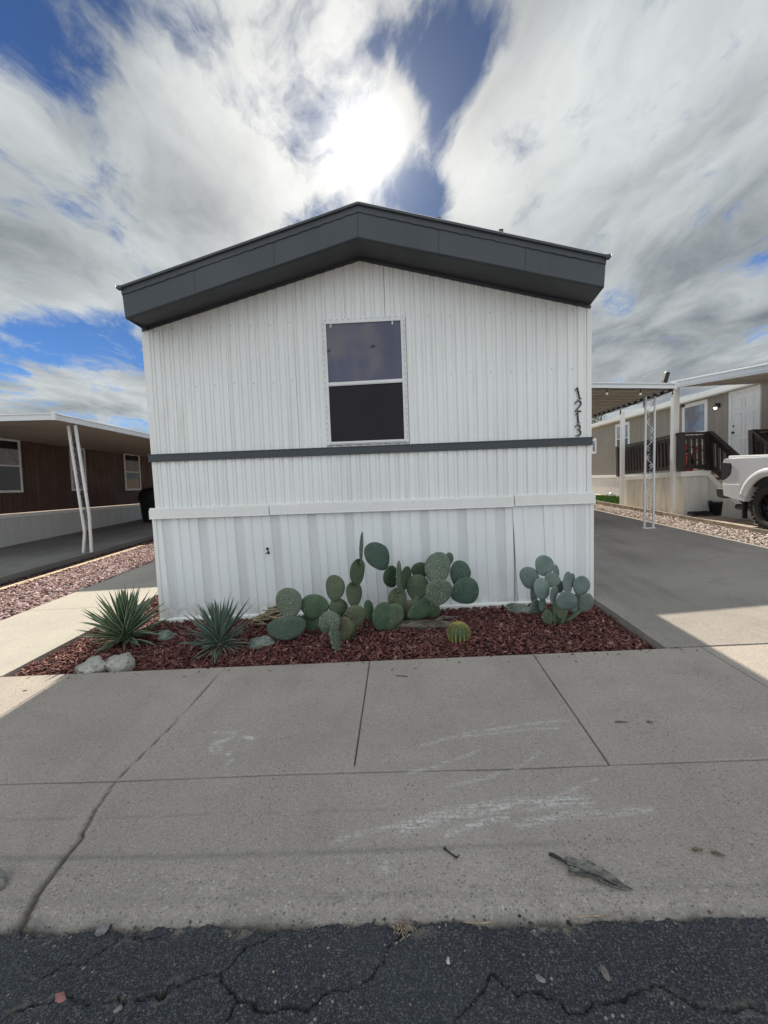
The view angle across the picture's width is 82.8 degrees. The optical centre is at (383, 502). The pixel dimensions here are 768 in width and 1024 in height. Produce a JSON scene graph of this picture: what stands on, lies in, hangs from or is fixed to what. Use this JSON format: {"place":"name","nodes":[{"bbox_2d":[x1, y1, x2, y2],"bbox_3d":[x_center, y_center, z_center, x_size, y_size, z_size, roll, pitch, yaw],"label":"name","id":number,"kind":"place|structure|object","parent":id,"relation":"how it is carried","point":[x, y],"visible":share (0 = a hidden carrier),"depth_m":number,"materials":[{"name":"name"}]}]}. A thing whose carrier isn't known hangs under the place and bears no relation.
{"place":"outdoors","nodes":[
{"label":"outdoors","id":0,"kind":"place"},
{"bbox_2d":[0,869,5,888],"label":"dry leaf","id":1,"kind":"object","parent":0,"point":[2,879],"visible":1,"depth_m":1.67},
{"bbox_2d":[0,519,152,576],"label":"neighbour driveway","id":2,"kind":"structure","parent":0,"point":[17,558],"depth_m":10.60,"materials":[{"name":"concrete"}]},
{"bbox_2d":[0,412,150,552],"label":"carport","id":3,"kind":"object","parent":2,"relation":"on","point":[55,428],"visible":0.85,"depth_m":9.96,"materials":[{"name":"white metal"}]},
{"bbox_2d":[138,487,154,521],"bbox_3d":[-8.301,0.060,15.775,1.145,1.230,0.729,-2,5,2],"label":"barbecue grill","id":4,"kind":"object","parent":2,"relation":"on","point":[146,499],"visible":0.5,"depth_m":15.50,"materials":[{"name":"black metal"}]},
{"bbox_2d":[0,535,153,584],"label":"neighbour driveway edge","id":5,"kind":"object","parent":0,"point":[26,573],"depth_m":8.62,"materials":[{"name":"concrete"}]},
{"bbox_2d":[0,543,154,620],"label":"pink gravel","id":6,"kind":"structure","parent":0,"point":[23,597],"depth_m":6.95,"materials":[{"name":"pink gravel"}]},
{"bbox_2d":[0,543,152,591],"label":"red bark line","id":7,"kind":"object","parent":6,"relation":"on","point":[38,578],"visible":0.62,"depth_m":7.87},
{"bbox_2d":[0,562,157,675],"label":"garden path","id":8,"kind":"structure","parent":0,"point":[27,636],"depth_m":5.03,"materials":[{"name":"concrete"}]},
{"bbox_2d":[0,594,157,676],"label":"garden path edge","id":9,"kind":"object","parent":8,"relation":"attached to","point":[39,658],"visible":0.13,"depth_m":4.07,"materials":[{"name":"concrete"}]},
{"bbox_2d":[0,504,604,514],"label":"ground","id":10,"kind":"structure","parent":0,"point":[92,507],"depth_m":27.40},
{"bbox_2d":[0,438,153,547],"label":"brown mobile home","id":11,"kind":"object","parent":10,"relation":"on","point":[34,477],"visible":0.48,"depth_m":12.96,"materials":[{"name":"paint"}]},
{"bbox_2d":[0,438,23,492],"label":"window","id":12,"kind":"structure","parent":11,"relation":"in","point":[11,478],"depth_m":11.37,"materials":[{"name":"grey glass"}]},
{"bbox_2d":[69,447,87,490],"bbox_3d":[-9.657,-1.045,13.747,0.035,1.350,0.650,-2,2,2],"label":"window","id":13,"kind":"structure","parent":11,"relation":"in","point":[73,486],"depth_m":13.71,"materials":[{"name":"white metal"}]},
{"bbox_2d":[123,454,141,489],"bbox_3d":[-9.544,-1.150,16.518,0.035,1.380,0.960,-2,2,2],"label":"window","id":14,"kind":"structure","parent":11,"relation":"in","point":[132,474],"depth_m":16.49,"materials":[{"name":"grey glass"}]},
{"bbox_2d":[114,201,611,622],"bbox_3d":[-0.038,-1.341,11.900,5.020,4.065,15.682,-2,5,2],"label":"mobile home","id":15,"kind":"object","parent":10,"relation":"on","point":[326,389],"visible":0.99,"depth_m":4.48,"materials":[{"name":"white paint"}]},
{"bbox_2d":[321,315,408,445],"bbox_3d":[-0.190,-1.238,4.453,0.852,1.270,0.044,-2,5,2],"label":"window","id":16,"kind":"structure","parent":15,"relation":"in","point":[369,353],"depth_m":4.44,"materials":[{"name":"glass"}]},
{"bbox_2d":[592,415,606,423],"bbox_3d":[11.147,-3.006,23.888,2.807,4.735,2.593,-2,5,2],"label":"tree","id":17,"kind":"object","parent":10,"relation":"on","point":[597,419],"visible":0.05,"depth_m":23.40,"materials":[{"name":"green plant"}]},
{"bbox_2d":[592,383,767,495],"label":"beige mobile home","id":18,"kind":"object","parent":10,"relation":"on","point":[731,415],"visible":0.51,"depth_m":13.19,"materials":[{"name":"paint"}]},
{"bbox_2d":[592,438,596,453],"bbox_3d":[9.753,-2.610,20.199,0.035,0.700,0.500,-2,3,2],"label":"window","id":19,"kind":"structure","parent":18,"relation":"in","point":[594,447],"depth_m":20.14,"materials":[{"name":"white paint"}]},
{"bbox_2d":[615,421,629,446],"bbox_3d":[9.645,-2.585,17.599,0.035,1.230,1.100,-2,3,2],"label":"window","id":20,"kind":"structure","parent":18,"relation":"in","point":[627,424],"depth_m":17.38,"materials":[{"name":"white glass"}]},
{"bbox_2d":[619,363,767,513],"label":"porch awning","id":21,"kind":"object","parent":18,"relation":"attached to","point":[756,374],"visible":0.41,"depth_m":10.16,"materials":[{"name":"white metal"}]},
{"bbox_2d":[682,399,707,434],"bbox_3d":[9.465,-2.541,13.264,0.035,1.010,1.130,-2,3,2],"label":"window","id":22,"kind":"structure","parent":18,"relation":"in","point":[695,414],"depth_m":13.20,"materials":[{"name":"glass"}]},
{"bbox_2d":[728,384,761,454],"bbox_3d":[9.388,-1.937,11.360,0.070,2.050,1.040,-2,3,2],"label":"door","id":23,"kind":"structure","parent":18,"relation":"in","point":[745,405],"depth_m":11.37,"materials":[{"name":"white paint"}]},
{"bbox_2d":[9,596,654,676],"bbox_3d":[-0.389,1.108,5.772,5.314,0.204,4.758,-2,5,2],"label":"bark mulch","id":24,"kind":"object","parent":0,"point":[525,627],"visible":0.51,"depth_m":3.81,"materials":[{"name":"red wood"}]},
{"bbox_2d":[75,655,106,673],"bbox_3d":[-2.415,1.362,3.581,0.234,0.166,0.168,1,6,36],"label":"rock","id":25,"kind":"object","parent":24,"relation":"on","point":[94,664],"visible":0.8,"depth_m":3.55,"materials":[{"name":"grey stone"}]},
{"bbox_2d":[104,652,134,671],"bbox_3d":[-2.207,1.357,3.618,0.278,0.189,0.197,2,6,39],"label":"rock","id":26,"kind":"object","parent":24,"relation":"on","point":[124,662],"visible":0.69,"depth_m":3.54,"materials":[{"name":"grey stone"}]},
{"bbox_2d":[75,583,171,651],"bbox_3d":[-2.492,1.104,4.166,0.831,0.619,0.810,-2,5,2],"label":"agave plant","id":27,"kind":"object","parent":24,"relation":"on","point":[125,621],"visible":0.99,"depth_m":4.12,"materials":[{"name":"green plant"}]},
{"bbox_2d":[157,630,176,641],"bbox_3d":[-2.124,1.305,4.246,0.161,0.115,0.140,-2,5,2],"label":"rock","id":28,"kind":"object","parent":24,"relation":"on","point":[164,635],"visible":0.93,"depth_m":4.22,"materials":[{"name":"grey stone"}]},
{"bbox_2d":[177,592,260,663],"bbox_3d":[-1.481,1.098,3.863,0.680,0.554,0.672,-2,5,2],"label":"agave plant","id":29,"kind":"object","parent":24,"relation":"on","point":[221,624],"visible":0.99,"depth_m":3.82,"materials":[{"name":"green plant"}]},
{"bbox_2d":[247,635,274,650],"bbox_3d":[-1.118,1.288,3.958,0.256,0.158,0.191,-2,5,2],"label":"rock","id":30,"kind":"object","parent":24,"relation":"on","point":[257,643],"visible":0.81,"depth_m":3.91,"materials":[{"name":"grey stone"}]},
{"bbox_2d":[250,606,298,624],"bbox_3d":[-1.104,1.155,4.526,0.566,0.156,0.320,-2,5,2],"label":"debris pile","id":31,"kind":"object","parent":24,"relation":"on","point":[272,613],"visible":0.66,"depth_m":4.49,"materials":[{"name":"beige stone"}]},
{"bbox_2d":[266,588,328,639],"bbox_3d":[-0.799,0.999,4.010,0.567,0.475,0.191,-4,5,-26],"label":"prickly pear cactus","id":32,"kind":"object","parent":24,"relation":"on","point":[291,603],"visible":0.98,"depth_m":3.96,"materials":[{"name":"green plant"}]},
{"bbox_2d":[318,532,373,652],"bbox_3d":[-0.400,0.769,3.942,0.377,0.997,0.700,1,5,33],"label":"prickly pear cactus","id":33,"kind":"object","parent":24,"relation":"on","point":[335,626],"visible":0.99,"depth_m":3.98,"materials":[{"name":"green plant"}]},
{"bbox_2d":[364,542,478,632],"bbox_3d":[0.366,0.813,4.182,1.106,0.868,0.386,-2,5,2],"label":"prickly pear cactus","id":34,"kind":"object","parent":24,"relation":"on","point":[438,589],"visible":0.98,"depth_m":4.17,"materials":[{"name":"green plant"}]},
{"bbox_2d":[396,616,453,630],"bbox_3d":[0.402,1.161,4.126,0.642,0.153,0.199,-2,5,2],"label":"driftwood","id":35,"kind":"object","parent":24,"relation":"on","point":[436,623],"visible":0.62,"depth_m":4.06,"materials":[{"name":"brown wood"}]},
{"bbox_2d":[446,621,471,643],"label":"barrel cactus","id":36,"kind":"object","parent":24,"relation":"on","point":[456,632],"visible":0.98,"depth_m":3.73,"materials":[{"name":"green plant"}]},
{"bbox_2d":[505,603,534,614],"bbox_3d":[1.398,1.095,4.403,0.317,0.155,0.161,-2,5,2],"label":"rock","id":37,"kind":"object","parent":24,"relation":"on","point":[516,607],"visible":0.51,"depth_m":4.39,"materials":[{"name":"grey stone"}]},
{"bbox_2d":[519,555,593,626],"bbox_3d":[1.588,0.839,3.980,0.662,0.707,0.317,-2,5,2],"label":"prickly pear cactus","id":38,"kind":"object","parent":24,"relation":"on","point":[566,601],"visible":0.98,"depth_m":3.99,"materials":[{"name":"green plant"}]},
{"bbox_2d":[0,644,767,936],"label":"sidewalk","id":39,"kind":"structure","parent":0,"point":[354,794],"depth_m":2.02,"materials":[{"name":"concrete"}]},
{"bbox_2d":[443,846,459,858],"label":"twig","id":40,"kind":"object","parent":39,"relation":"on","point":[449,852],"visible":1,"depth_m":1.67,"materials":[{"name":"wood"}]},
{"bbox_2d":[549,852,566,863],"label":"dry leaf","id":41,"kind":"object","parent":39,"relation":"on","point":[555,856],"visible":1,"depth_m":1.62,"materials":[{"name":"plant"}]},
{"bbox_2d":[565,855,632,890],"bbox_3d":[0.763,1.322,1.558,0.212,0.019,0.079,-1,5,19],"label":"dry leaf","id":42,"kind":"object","parent":39,"relation":"on","point":[584,867],"visible":1,"depth_m":1.56,"materials":[{"name":"grey plant"}]},
{"bbox_2d":[692,846,702,850],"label":"dry leaf","id":43,"kind":"object","parent":39,"relation":"on","point":[695,848],"visible":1,"depth_m":1.63,"materials":[{"name":"brown plant"}]},
{"bbox_2d":[711,850,725,855],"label":"dry leaf","id":44,"kind":"object","parent":39,"relation":"on","point":[716,852],"visible":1,"depth_m":1.60,"materials":[{"name":"brown plant"}]},
{"bbox_2d":[0,917,767,1023],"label":"street","id":45,"kind":"structure","parent":0,"point":[423,977],"depth_m":1.30,"materials":[{"name":"grey asphalt"}]},
{"bbox_2d":[55,991,66,1003],"bbox_3d":[-0.963,1.472,1.295,0.026,0.018,0.042,-7,6,-44],"label":"pebble","id":46,"kind":"object","parent":45,"relation":"on","point":[60,997],"visible":1,"depth_m":1.29,"materials":[{"name":"pink stone"}]},
{"bbox_2d":[95,923,108,935],"bbox_3d":[-0.959,1.452,1.482,0.043,0.028,0.033,-4,5,-22],"label":"pebble","id":47,"kind":"object","parent":45,"relation":"on","point":[101,930],"visible":1,"depth_m":1.47,"materials":[{"name":"grey stone"}]},
{"bbox_2d":[113,1005,122,1012],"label":"pebble","id":48,"kind":"object","parent":45,"relation":"on","point":[118,1009],"visible":1,"depth_m":1.25,"materials":[{"name":"grey stone"}]},
{"bbox_2d":[8,931,763,1023],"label":"road grit","id":49,"kind":"object","parent":45,"relation":"on","point":[449,944],"visible":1,"depth_m":1.28,"materials":[{"name":"gravel"}]},
{"bbox_2d":[7,910,767,939],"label":"edge grit","id":50,"kind":"object","parent":45,"relation":"on","point":[416,923],"visible":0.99,"depth_m":1.45,"materials":[{"name":"gravel"}]},
{"bbox_2d":[392,914,416,943],"bbox_3d":[0.056,1.385,1.420,0.080,0.021,0.078,-5,5,-27],"label":"straw tuft","id":51,"kind":"object","parent":45,"relation":"on","point":[407,927],"visible":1,"depth_m":1.41,"materials":[{"name":"beige plant"}]},
{"bbox_2d":[462,919,496,924],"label":"dry stalk","id":52,"kind":"object","parent":45,"relation":"on","point":[484,922],"visible":1,"depth_m":1.42,"materials":[{"name":"plant"}]},
{"bbox_2d":[535,974,545,982],"bbox_3d":[0.456,1.386,1.268,0.027,0.012,0.020,-2,5,2],"label":"pebble","id":53,"kind":"object","parent":45,"relation":"on","point":[539,978],"visible":1,"depth_m":1.26,"materials":[{"name":"grey stone"}]},
{"bbox_2d":[571,910,623,920],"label":"dry stalk","id":54,"kind":"object","parent":45,"relation":"on","point":[588,916],"visible":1,"depth_m":1.42,"materials":[{"name":"plant"}]},
{"bbox_2d":[600,965,609,981],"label":"dry leaf","id":55,"kind":"object","parent":45,"relation":"on","point":[605,973],"visible":1,"depth_m":1.27,"materials":[{"name":"grey plant"}]},
{"bbox_2d":[0,0,767,433],"label":"sky","id":56,"kind":"structure","parent":0,"point":[139,138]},
{"bbox_2d":[596,494,618,503],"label":"lawn grass","id":57,"kind":"structure","parent":0,"point":[611,498],"depth_m":15.90,"materials":[{"name":"green plant"}]},
{"bbox_2d":[594,509,767,646],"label":"driveway","id":58,"kind":"structure","parent":0,"point":[666,585],"depth_m":4.92,"materials":[{"name":"concrete"}]},
{"bbox_2d":[592,382,676,528],"bbox_3d":[3.970,-1.163,12.002,3.067,2.860,8.005,-2,5,2],"label":"carport","id":59,"kind":"object","parent":58,"relation":"on","point":[611,401],"visible":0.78,"depth_m":8.41,"materials":[{"name":"white metal"}]},
{"bbox_2d":[592,388,673,420],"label":"string lights","id":60,"kind":"object","parent":59,"relation":"hanging from","point":[640,394],"visible":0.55,"depth_m":7.94,"materials":[{"name":"black plastic"}]},
{"bbox_2d":[662,372,670,382],"bbox_3d":[5.121,-2.259,7.904,0.120,0.219,0.090,-2,5,2],"label":"solar spotlight","id":61,"kind":"object","parent":59,"relation":"attached to","point":[665,377],"visible":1,"depth_m":7.87,"materials":[{"name":"black plastic"}]},
{"bbox_2d":[594,504,767,546],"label":"tan gravel","id":62,"kind":"structure","parent":0,"point":[726,532],"depth_m":8.24,"materials":[{"name":"beige gravel"}]},
{"bbox_2d":[594,599,767,648],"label":"driveway edge","id":63,"kind":"object","parent":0,"point":[653,643],"visible":0.13,"depth_m":3.70,"materials":[{"name":"concrete"}]},
{"bbox_2d":[684,511,760,528],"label":"paver yard","id":64,"kind":"structure","parent":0,"point":[744,522],"depth_m":8.99,"materials":[{"name":"beige concrete"}]},
{"bbox_2d":[615,429,767,520],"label":"deck","id":65,"kind":"structure","parent":64,"relation":"on","point":[696,490],"depth_m":10.07,"materials":[{"name":"brown paint"}]},
{"bbox_2d":[668,451,692,470],"bbox_3d":[7.539,-1.043,11.066,0.440,0.500,0.440,-2,5,2],"label":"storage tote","id":66,"kind":"object","parent":65,"relation":"on","point":[686,463],"visible":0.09,"depth_m":10.87,"materials":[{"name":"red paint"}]},
{"bbox_2d":[686,442,703,468],"bbox_3d":[7.358,-1.126,10.449,0.977,0.689,0.319,-3,5,-16],"label":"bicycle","id":67,"kind":"object","parent":65,"relation":"on","point":[696,452],"visible":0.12,"depth_m":10.39,"materials":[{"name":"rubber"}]},
{"bbox_2d":[687,511,711,514],"bbox_3d":[7.199,0.242,9.910,0.430,0.060,0.220,-2,5,2],"label":"black tray","id":68,"kind":"object","parent":64,"relation":"on","point":[699,513],"visible":1,"depth_m":9.81,"materials":[{"name":"plastic"}]},
{"bbox_2d":[707,500,722,514],"bbox_3d":[7.505,0.118,9.807,0.350,0.300,0.350,-2,5,2],"label":"black pot","id":69,"kind":"object","parent":64,"relation":"on","point":[715,508],"visible":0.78,"depth_m":9.71,"materials":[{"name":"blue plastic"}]},
{"bbox_2d":[716,454,767,529],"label":"pickup truck","id":70,"kind":"object","parent":64,"relation":"on","point":[745,479],"visible":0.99,"depth_m":7.95,"materials":[{"name":"white paint"}]},
{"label":"gravel soil","id":71,"kind":"structure","parent":0,"visible":0},
{"bbox_2d":[0,545,145,589],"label":"dirt strip","id":72,"kind":"object","parent":71,"relation":"on","point":[5,587],"visible":0.7,"depth_m":8.07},
{"bbox_2d":[0,539,153,587],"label":"curb","id":73,"kind":"structure","parent":71,"relation":"on","point":[9,582],"depth_m":8.54,"materials":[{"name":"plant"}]},
{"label":"sandy path","id":74,"kind":"structure","parent":0,"visible":0},
{"bbox_2d":[595,500,767,535],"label":"edging boards","id":75,"kind":"object","parent":74,"relation":"on","point":[729,525],"visible":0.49,"depth_m":9.10,"materials":[{"name":"white concrete"}]}
]}

